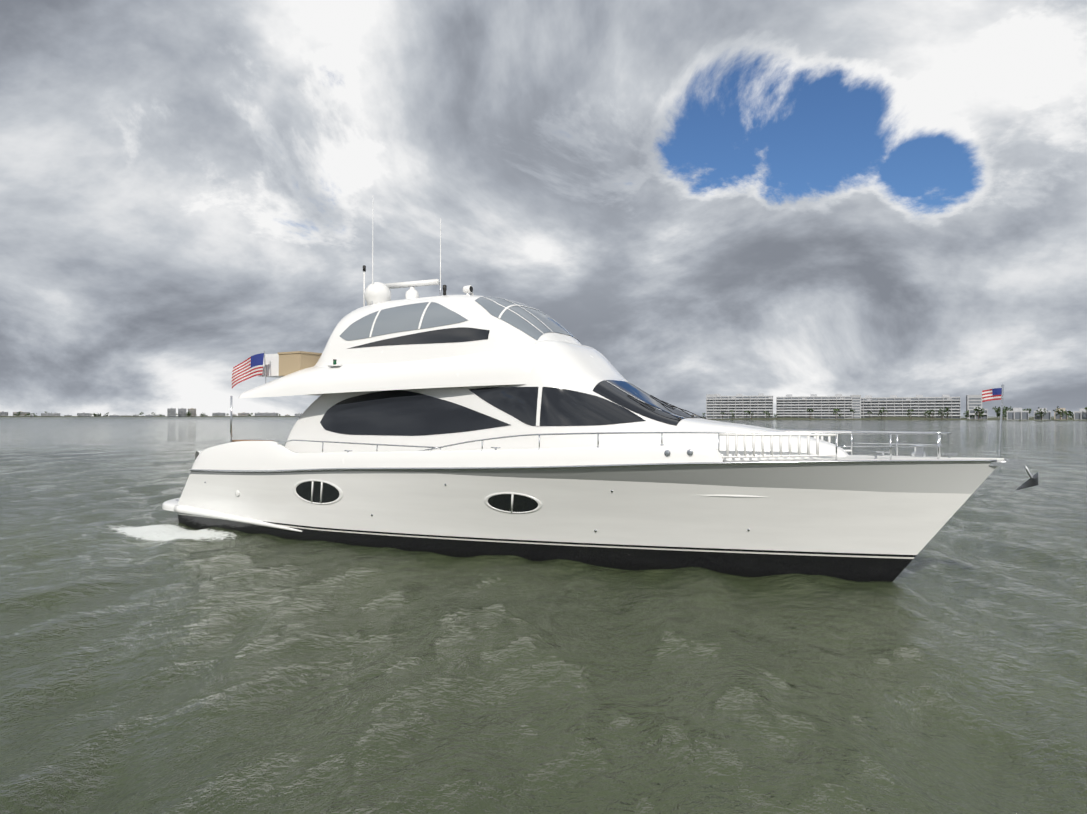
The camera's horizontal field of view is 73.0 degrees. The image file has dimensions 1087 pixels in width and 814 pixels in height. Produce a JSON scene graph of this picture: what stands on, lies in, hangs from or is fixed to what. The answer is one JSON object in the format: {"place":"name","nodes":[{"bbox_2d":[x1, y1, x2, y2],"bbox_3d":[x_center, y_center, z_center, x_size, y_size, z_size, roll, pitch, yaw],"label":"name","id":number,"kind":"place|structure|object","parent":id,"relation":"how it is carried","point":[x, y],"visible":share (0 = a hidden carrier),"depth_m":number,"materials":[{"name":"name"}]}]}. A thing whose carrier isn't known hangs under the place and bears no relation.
{"place":"outdoors","nodes":[
{"label":"outdoors","id":0,"kind":"place"},
{"bbox_2d":[0,416,1086,813],"bbox_3d":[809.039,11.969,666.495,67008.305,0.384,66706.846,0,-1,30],"label":"sea water","id":1,"kind":"structure","parent":0,"point":[154,658],"depth_m":11.18,"materials":[{"name":"green liquid"}]},
{"bbox_2d":[178,455,1003,581],"bbox_3d":[-0.776,2.943,21.707,24.408,3.565,6.260,0,-1,30],"label":"yacht hull","id":2,"kind":"object","parent":1,"relation":"in","point":[870,521],"visible":0.67,"depth_m":17.74,"materials":[{"name":"white plastic"}]},
{"bbox_2d":[162,498,179,510],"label":"yacht swim platform","id":3,"kind":"structure","parent":2,"relation":"attached to","point":[168,505],"depth_m":26.12,"materials":[{"name":"white plastic"}]},
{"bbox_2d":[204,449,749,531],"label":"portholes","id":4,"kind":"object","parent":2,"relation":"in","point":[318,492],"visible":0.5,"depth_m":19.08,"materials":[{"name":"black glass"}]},
{"bbox_2d":[238,295,848,496],"bbox_3d":[-0.802,-0.644,21.766,18.550,5.540,5.900,0,-1,30],"label":"yacht superstructure","id":5,"kind":"object","parent":2,"relation":"on","point":[505,354],"visible":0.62,"depth_m":20.03,"materials":[{"name":"white plastic"}]},
{"bbox_2d":[328,218,473,366],"bbox_3d":[-4.315,-3.982,23.230,4.389,5.548,2.459,0,-1,0],"label":"radar and antennas","id":6,"kind":"object","parent":5,"relation":"on","point":[376,292],"visible":0.69,"depth_m":23.43,"materials":[{"name":"white plastic"}]},
{"bbox_2d":[320,296,703,435],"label":"yacht windows","id":7,"kind":"structure","parent":5,"relation":"in","point":[400,413],"depth_m":20.40,"materials":[{"name":"black glass"}]},
{"bbox_2d":[628,395,705,419],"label":"windshield wipers","id":8,"kind":"object","parent":5,"relation":"attached to","point":[666,403],"visible":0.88,"depth_m":19.18,"materials":[{"name":"black metal"}]},
{"bbox_2d":[174,440,996,531],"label":"yacht bulwark trim","id":9,"kind":"structure","parent":2,"relation":"attached to","point":[253,456],"depth_m":19.33,"materials":[{"name":"white plastic"}]},
{"bbox_2d":[0,416,1086,420],"bbox_3d":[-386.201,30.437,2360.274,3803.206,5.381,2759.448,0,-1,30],"label":"shore land","id":10,"kind":"structure","parent":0,"point":[902,418],"depth_m":713.64,"materials":[{"name":"green"}]},
{"bbox_2d":[0,393,1086,419],"bbox_3d":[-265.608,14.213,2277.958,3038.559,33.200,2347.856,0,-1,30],"label":"shore buildings","id":11,"kind":"structure","parent":10,"relation":"on","point":[789,405],"depth_m":727.44,"materials":[{"name":"grey concrete"}]},
{"bbox_2d":[14,406,1086,419],"bbox_3d":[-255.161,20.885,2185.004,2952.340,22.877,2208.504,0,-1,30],"label":"shore trees","id":12,"kind":"object","parent":10,"relation":"on","point":[997,411],"visible":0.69,"depth_m":655.16,"materials":[{"name":"green plant"}]},
{"bbox_2d":[0,0,1086,415],"label":"sky","id":13,"kind":"structure","parent":0,"point":[775,198],"materials":[{"name":"grey"}]},
{"bbox_2d":[230,396,950,459],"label":"yacht rails","id":14,"kind":"object","parent":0,"point":[816,434],"visible":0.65,"depth_m":16.59,"materials":[{"name":"silver metal"}]},
{"bbox_2d":[232,351,1037,490],"bbox_3d":[0.270,-0.007,20.158,22.296,3.674,1.588,0,-1,24],"label":"flag","id":15,"kind":"object","parent":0,"point":[280,364],"visible":0.96,"depth_m":23.33,"materials":[{"name":"multicoloured fabric"}]}
]}

